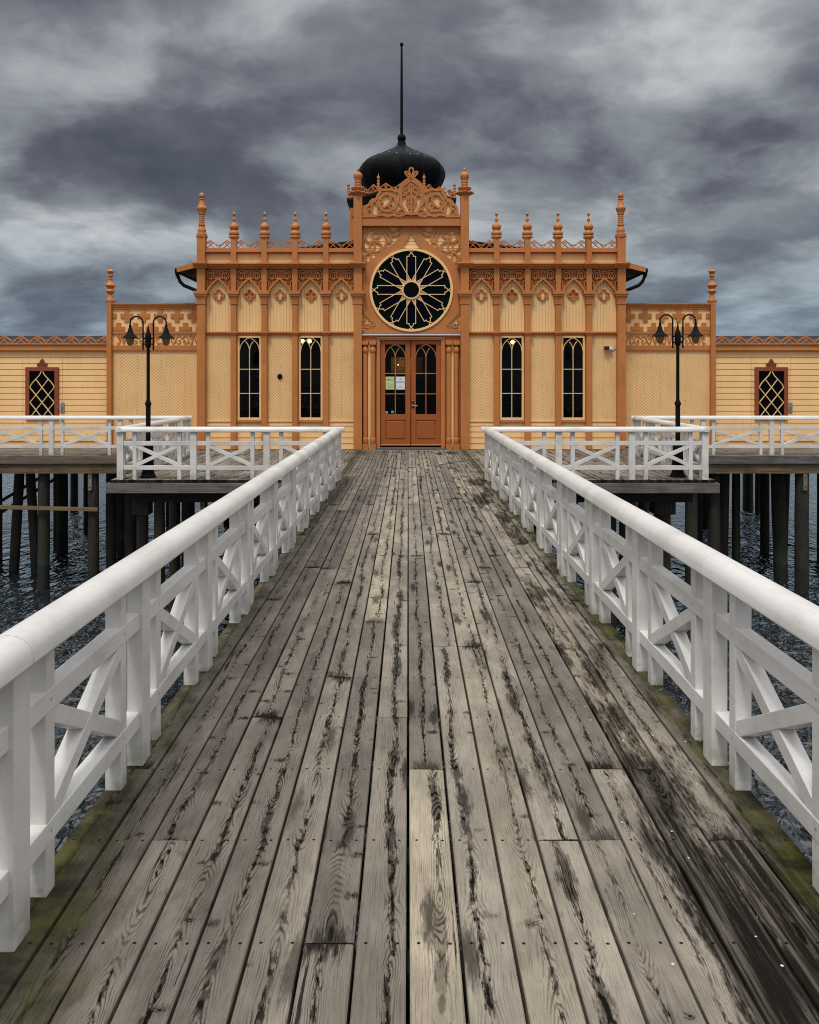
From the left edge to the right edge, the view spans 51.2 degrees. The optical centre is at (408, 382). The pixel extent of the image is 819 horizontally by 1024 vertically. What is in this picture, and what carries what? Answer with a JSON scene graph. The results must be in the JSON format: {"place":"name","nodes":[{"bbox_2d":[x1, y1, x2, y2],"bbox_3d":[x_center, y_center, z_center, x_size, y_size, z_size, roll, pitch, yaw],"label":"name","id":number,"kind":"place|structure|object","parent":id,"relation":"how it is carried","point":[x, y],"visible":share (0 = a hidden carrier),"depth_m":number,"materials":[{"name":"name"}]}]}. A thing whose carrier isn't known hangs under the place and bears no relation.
{"place":"outdoors","nodes":[
{"label":"outdoors","id":0,"kind":"place"},
{"bbox_2d":[0,448,199,473],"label":"walkway","id":1,"kind":"structure","parent":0,"point":[70,461],"depth_m":18.81,"materials":[{"name":"grey wood"}]},
{"bbox_2d":[0,416,191,454],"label":"railing","id":2,"kind":"object","parent":1,"relation":"on","point":[63,428],"visible":0.67,"depth_m":18.82,"materials":[{"name":"white paint"}]},
{"bbox_2d":[106,450,356,501],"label":"platform deck","id":3,"kind":"structure","parent":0,"point":[165,486],"depth_m":14.65,"materials":[{"name":"grey wood"}]},
{"bbox_2d":[122,316,173,477],"bbox_3d":[-4.385,0.235,14.420,0.871,2.731,0.271,0,0,0],"label":"lamp post","id":4,"kind":"object","parent":3,"relation":"on","point":[130,336],"visible":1,"depth_m":14.39,"materials":[{"name":"black metal"}]},
{"bbox_2d":[115,416,190,477],"bbox_3d":[-4.803,1.162,16.429,0.150,0.875,4.811,0,0,-1],"label":"railing","id":5,"kind":"object","parent":3,"relation":"on","point":[159,436],"visible":0.55,"depth_m":16.38,"materials":[{"name":"white paint"}]},
{"bbox_2d":[116,427,344,479],"bbox_3d":[-2.935,1.163,14.113,3.770,0.874,0.150,0,0,0],"label":"railing","id":6,"kind":"object","parent":3,"relation":"on","point":[193,443],"visible":0.78,"depth_m":14.09,"materials":[{"name":"white paint"}]},
{"bbox_2d":[0,450,818,1023],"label":"boardwalk","id":7,"kind":"structure","parent":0,"point":[638,858],"depth_m":3.05,"materials":[{"name":"grey wood"}]},
{"bbox_2d":[0,426,342,951],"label":"railing","id":8,"kind":"object","parent":7,"relation":"on","point":[131,662],"visible":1,"depth_m":3.35,"materials":[{"name":"white paint"}]},
{"bbox_2d":[483,426,818,893],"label":"railing","id":9,"kind":"object","parent":7,"relation":"on","point":[642,606],"visible":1,"depth_m":3.82,"materials":[{"name":"white paint"}]},
{"bbox_2d":[0,474,818,1023],"bbox_3d":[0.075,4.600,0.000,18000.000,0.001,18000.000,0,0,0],"label":"sea","id":10,"kind":"structure","parent":0,"point":[22,596],"depth_m":18.65,"materials":[{"name":"blue liquid"}]},
{"bbox_2d":[0,474,2,561],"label":"pile","id":11,"kind":"object","parent":10,"relation":"in","point":[1,525],"visible":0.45,"depth_m":21.97,"materials":[{"name":"brown wood"}]},
{"bbox_2d":[9,474,24,571],"bbox_3d":[-9.602,3.950,20.900,0.469,3.900,0.245,0,0,0],"label":"pile","id":12,"kind":"object","parent":10,"relation":"in","point":[16,528],"visible":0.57,"depth_m":20.80,"materials":[{"name":"brown wood"}]},
{"bbox_2d":[25,474,37,574],"bbox_3d":[-8.998,3.950,20.600,0.445,3.900,0.212,0,0,0],"label":"pile","id":13,"kind":"object","parent":10,"relation":"in","point":[32,501],"visible":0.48,"depth_m":20.51,"materials":[{"name":"brown wood"}]},
{"bbox_2d":[37,474,49,590],"bbox_3d":[-8.129,3.952,19.060,0.272,3.900,0.291,0,0,0],"label":"pile","id":14,"kind":"object","parent":10,"relation":"in","point":[43,569],"visible":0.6,"depth_m":18.95,"materials":[{"name":"brown wood"}]},
{"bbox_2d":[53,474,55,546],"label":"pile","id":15,"kind":"object","parent":10,"relation":"in","point":[54,513],"visible":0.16,"depth_m":23.90,"materials":[{"name":"brown wood"}]},
{"bbox_2d":[56,474,67,552],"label":"pile","id":16,"kind":"object","parent":10,"relation":"in","point":[62,516],"visible":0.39,"depth_m":23.09,"materials":[{"name":"black wood"}]},
{"bbox_2d":[70,474,77,511],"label":"pile","id":17,"kind":"object","parent":10,"relation":"in","point":[73,490],"visible":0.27,"depth_m":30.40,"materials":[{"name":"black wood"}]},
{"bbox_2d":[83,474,87,533],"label":"pile","id":18,"kind":"object","parent":10,"relation":"in","point":[85,503],"visible":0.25,"depth_m":25.93,"materials":[{"name":"wood"}]},
{"bbox_2d":[87,474,98,580],"bbox_3d":[-6.992,3.865,18.992,0.254,4.075,0.292,0,0,-26],"label":"pile","id":19,"kind":"object","parent":10,"relation":"in","point":[93,528],"visible":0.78,"depth_m":18.89,"materials":[{"name":"black wood"}]},
{"bbox_2d":[0,505,97,511],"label":"timber brace","id":20,"kind":"object","parent":19,"relation":"attached to","point":[52,508],"visible":1,"depth_m":18.80,"materials":[{"name":"brown wood"}]},
{"bbox_2d":[106,474,116,568],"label":"pile","id":21,"kind":"object","parent":10,"relation":"in","point":[111,529],"visible":0.5,"depth_m":20.09,"materials":[{"name":"brown wood"}]},
{"bbox_2d":[124,474,135,557],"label":"pile","id":22,"kind":"object","parent":10,"relation":"in","point":[129,533],"visible":0.24,"depth_m":19.90,"materials":[{"name":"black wood"}]},
{"bbox_2d":[132,502,152,549],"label":"pile","id":23,"kind":"object","parent":10,"relation":"in","point":[142,511],"visible":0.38,"depth_m":14.80,"materials":[{"name":"brown wood"}]},
{"bbox_2d":[154,502,164,583],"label":"pile","id":24,"kind":"object","parent":10,"relation":"in","point":[159,518],"visible":0.23,"depth_m":19.51,"materials":[{"name":"brown wood"}]},
{"bbox_2d":[166,502,168,525],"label":"pile","id":25,"kind":"object","parent":10,"relation":"in","point":[167,513],"visible":0.08,"depth_m":27.38,"materials":[{"name":"black wood"}]},
{"bbox_2d":[169,502,179,612],"bbox_3d":[-4.562,4.000,16.701,0.229,3.900,0.252,0,0,0],"label":"pile","id":26,"kind":"object","parent":10,"relation":"in","point":[174,521],"visible":0.19,"depth_m":16.60,"materials":[{"name":"brown wood"}]},
{"bbox_2d":[181,502,191,567],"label":"pile","id":27,"kind":"object","parent":10,"relation":"in","point":[186,510],"visible":0.16,"depth_m":20.70,"materials":[{"name":"brown wood"}]},
{"bbox_2d":[192,502,194,515],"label":"pile","id":28,"kind":"object","parent":10,"relation":"in","point":[193,508],"visible":0.02,"depth_m":23.16,"materials":[{"name":"brown wood"}]},
{"bbox_2d":[200,502,207,509],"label":"pile","id":29,"kind":"object","parent":10,"relation":"in","point":[203,505],"visible":0.13,"depth_m":14.81,"materials":[{"name":"black wood"}]},
{"bbox_2d":[223,518,228,525],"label":"pile","id":30,"kind":"object","parent":10,"relation":"in","point":[226,522],"visible":0.02,"depth_m":27.37,"materials":[{"name":"black wood"}]},
{"bbox_2d":[254,502,259,525],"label":"pile","id":31,"kind":"object","parent":10,"relation":"in","point":[256,504],"depth_m":23.08,"materials":[{"name":"black wood"}]},
{"bbox_2d":[610,516,616,629],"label":"pile","id":32,"kind":"object","parent":10,"relation":"in","point":[613,623],"visible":0.09,"depth_m":15.12,"materials":[{"name":"brown wood"}]},
{"bbox_2d":[619,502,628,578],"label":"pile","id":33,"kind":"object","parent":10,"relation":"in","point":[622,529],"visible":0.06,"depth_m":16.71,"materials":[{"name":"brown wood"}]},
{"bbox_2d":[637,502,648,513],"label":"pile","id":34,"kind":"object","parent":10,"relation":"in","point":[643,506],"visible":0.01,"depth_m":16.61,"materials":[{"name":"brown wood"}]},
{"bbox_2d":[649,502,675,646],"bbox_3d":[4.458,4.000,15.000,0.367,3.900,0.367,0,0,0],"label":"pile","id":35,"kind":"object","parent":10,"relation":"in","point":[663,511],"visible":0.23,"depth_m":14.86,"materials":[{"name":"brown wood"}]},
{"bbox_2d":[685,493,697,585],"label":"pile","id":36,"kind":"object","parent":10,"relation":"in","point":[691,519],"visible":0.25,"depth_m":19.15,"materials":[{"name":"brown wood"}]},
{"bbox_2d":[698,474,702,542],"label":"pile","id":37,"kind":"object","parent":10,"relation":"in","point":[700,517],"visible":0.12,"depth_m":23.06,"materials":[{"name":"brown wood"}]},
{"bbox_2d":[703,493,707,525],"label":"pile","id":38,"kind":"object","parent":10,"relation":"in","point":[705,509],"visible":0.07,"depth_m":27.38,"materials":[{"name":"black wood"}]},
{"bbox_2d":[708,474,719,551],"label":"pile","id":39,"kind":"object","parent":10,"relation":"in","point":[713,520],"visible":0.31,"depth_m":19.28,"materials":[{"name":"brown wood"}]},
{"bbox_2d":[720,474,729,556],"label":"pile","id":40,"kind":"object","parent":10,"relation":"in","point":[724,504],"visible":0.31,"depth_m":20.30,"materials":[{"name":"brown wood"}]},
{"bbox_2d":[732,474,739,562],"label":"pile","id":41,"kind":"object","parent":10,"relation":"in","point":[736,517],"visible":0.47,"depth_m":20.31,"materials":[{"name":"brown wood"}]},
{"bbox_2d":[742,474,753,509],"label":"pile","id":42,"kind":"object","parent":10,"relation":"in","point":[747,501],"visible":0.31,"depth_m":30.84,"materials":[{"name":"black wood"}]},
{"bbox_2d":[755,474,759,513],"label":"pile","id":43,"kind":"object","parent":10,"relation":"in","point":[757,493],"visible":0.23,"depth_m":29.90,"materials":[{"name":"black wood"}]},
{"bbox_2d":[760,474,769,552],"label":"pile","id":44,"kind":"object","parent":10,"relation":"in","point":[764,514],"visible":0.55,"depth_m":23.10,"materials":[{"name":"black wood"}]},
{"bbox_2d":[770,474,788,580],"bbox_3d":[8.714,3.950,20.001,0.442,3.900,0.316,0,0,0],"label":"pile","id":45,"kind":"object","parent":10,"relation":"in","point":[779,537],"visible":0.56,"depth_m":19.88,"materials":[{"name":"brown wood"}]},
{"bbox_2d":[784,474,789,556],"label":"pile","id":46,"kind":"object","parent":10,"relation":"in","point":[787,485],"visible":0.16,"depth_m":21.09,"materials":[{"name":"black wood"}]},
{"bbox_2d":[794,469,808,590],"bbox_3d":[8.745,3.865,18.995,0.305,4.075,0.299,0,0,44],"label":"pile","id":47,"kind":"object","parent":10,"relation":"in","point":[801,543],"visible":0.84,"depth_m":18.89,"materials":[{"name":"black wood"}]},
{"bbox_2d":[0,0,818,335],"label":"sky","id":48,"kind":"structure","parent":0,"point":[116,116],"materials":[{"name":"grey"}]},
{"bbox_2d":[466,450,719,501],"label":"platform deck","id":49,"kind":"structure","parent":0,"point":[659,486],"depth_m":14.65,"materials":[{"name":"grey wood"}]},
{"bbox_2d":[481,427,708,479],"bbox_3d":[3.085,1.163,14.113,3.770,0.874,0.150,0,0,0],"label":"railing","id":50,"kind":"object","parent":49,"relation":"on","point":[631,467],"visible":0.8,"depth_m":14.09,"materials":[{"name":"white paint"}]},
{"bbox_2d":[633,416,709,477],"bbox_3d":[4.953,1.162,16.429,0.150,0.876,4.811,0,0,1],"label":"railing","id":51,"kind":"object","parent":49,"relation":"on","point":[664,436],"visible":0.56,"depth_m":16.38,"materials":[{"name":"white paint"}]},
{"bbox_2d":[652,314,702,477],"bbox_3d":[4.590,0.215,14.550,0.871,2.771,0.271,0,0,0],"label":"lamp post","id":52,"kind":"object","parent":49,"relation":"on","point":[695,334],"visible":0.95,"depth_m":14.52,"materials":[{"name":"black metal"}]},
{"bbox_2d":[622,448,818,473],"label":"walkway","id":53,"kind":"structure","parent":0,"point":[752,461],"depth_m":18.81,"materials":[{"name":"grey wood"}]},
{"bbox_2d":[631,416,818,454],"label":"railing","id":54,"kind":"object","parent":53,"relation":"on","point":[770,428],"visible":0.66,"depth_m":18.82,"materials":[{"name":"white paint"}]},
{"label":"pier floor","id":55,"kind":"structure","parent":0,"visible":0},
{"bbox_2d":[0,477,37,502],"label":"diagonal brace","id":56,"kind":"object","parent":55,"relation":"attached to","point":[6,497],"depth_m":21.72,"materials":[{"name":"black wood"}]},
{"bbox_2d":[0,474,64,514],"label":"diagonal brace","id":57,"kind":"object","parent":55,"relation":"attached to","point":[25,496],"visible":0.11,"depth_m":22.21,"materials":[{"name":"brown wood"}]},
{"bbox_2d":[0,267,196,444],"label":"side wing","id":58,"kind":"structure","parent":55,"relation":"on","point":[71,375],"depth_m":21.00,"materials":[{"name":"beige wood"}]},
{"bbox_2d":[23,358,63,440],"bbox_3d":[-8.953,0.405,20.976,1.022,2.045,0.103,0,0,0],"label":"door","id":59,"kind":"structure","parent":58,"relation":"in","point":[42,381],"depth_m":20.99,"materials":[{"name":"yellow paint"}]},
{"bbox_2d":[175,42,647,449],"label":"bathhouse","id":60,"kind":"structure","parent":55,"relation":"on","point":[424,292],"depth_m":20.38,"materials":[{"name":"paint"}]},
{"bbox_2d":[237,336,260,419],"bbox_3d":[-3.784,-0.114,20.405,0.571,2.014,0.070,0,0,0],"label":"window","id":61,"kind":"structure","parent":60,"relation":"in","point":[238,337],"depth_m":20.37,"materials":[{"name":"yellow paint"}]},
{"bbox_2d":[299,336,322,419],"bbox_3d":[-2.323,-0.114,20.405,0.576,2.014,0.070,0,0,0],"label":"window","id":62,"kind":"structure","parent":60,"relation":"in","point":[300,347],"depth_m":20.37,"materials":[{"name":"yellow paint"}]},
{"bbox_2d":[386,377,393,388],"bbox_3d":[-0.434,0.009,20.426,0.210,0.307,0.002,0,0,0],"label":"notice","id":63,"kind":"object","parent":60,"relation":"attached to","point":[389,382],"visible":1,"depth_m":20.43,"materials":[{"name":"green paper"}]},
{"bbox_2d":[380,340,409,445],"bbox_3d":[-0.303,0.247,20.414,0.718,2.512,0.072,0,0,0],"label":"door","id":64,"kind":"structure","parent":60,"relation":"in","point":[394,428],"depth_m":20.40,"materials":[{"name":"brown paint"}]},
{"bbox_2d":[396,377,404,382],"bbox_3d":[-0.182,-0.072,20.426,0.214,0.144,0.002,0,0,0],"label":"notice","id":65,"kind":"object","parent":60,"relation":"attached to","point":[400,379],"visible":1,"depth_m":20.43,"materials":[{"name":"white paper"}]},
{"bbox_2d":[396,383,404,388],"bbox_3d":[-0.184,0.085,20.426,0.210,0.155,0.002,0,0,0],"label":"notice","id":66,"kind":"object","parent":60,"relation":"attached to","point":[400,385],"visible":1,"depth_m":20.43,"materials":[{"name":"white paper"}]},
{"bbox_2d":[370,248,452,331],"bbox_3d":[0.075,-2.208,20.355,1.986,1.986,0.070,0,0,0],"label":"rose window","id":67,"kind":"structure","parent":60,"relation":"in","point":[411,291],"depth_m":20.38,"materials":[{"name":"black glass"}]},
{"bbox_2d":[411,340,440,445],"bbox_3d":[0.431,0.247,20.397,0.712,2.512,0.105,0,0,0],"label":"door","id":68,"kind":"structure","parent":60,"relation":"in","point":[425,428],"depth_m":20.40,"materials":[{"name":"brown paint"}]},
{"bbox_2d":[500,336,523,419],"bbox_3d":[2.473,-0.114,20.405,0.576,2.014,0.070,0,0,0],"label":"window","id":69,"kind":"structure","parent":60,"relation":"in","point":[522,348],"depth_m":20.37,"materials":[{"name":"yellow paint"}]},
{"bbox_2d":[561,336,584,419],"bbox_3d":[3.934,-0.114,20.405,0.571,2.014,0.070,0,0,0],"label":"window","id":70,"kind":"structure","parent":60,"relation":"in","point":[574,337],"depth_m":20.37,"materials":[{"name":"yellow paint"}]},
{"bbox_2d":[604,346,615,350],"bbox_3d":[4.811,-0.809,20.344,0.336,0.116,0.125,0,0,-19],"label":"security light","id":71,"kind":"object","parent":60,"relation":"attached to","point":[607,348],"visible":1,"depth_m":20.27,"materials":[{"name":"grey plastic"}]},
{"bbox_2d":[212,450,614,451],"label":"threshold boards","id":72,"kind":"object","parent":55,"relation":"on","point":[423,450],"visible":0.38,"depth_m":20.18,"materials":[{"name":"wood"}]},
{"bbox_2d":[626,268,818,447],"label":"side wing","id":73,"kind":"structure","parent":55,"relation":"on","point":[738,375],"depth_m":21.00,"materials":[{"name":"beige wood"}]},
{"bbox_2d":[751,358,792,440],"bbox_3d":[8.934,0.405,20.976,1.002,2.045,0.103,0,0,0],"label":"door","id":74,"kind":"structure","parent":73,"relation":"in","point":[770,381],"depth_m":20.99,"materials":[{"name":"yellow paint"}]}
]}

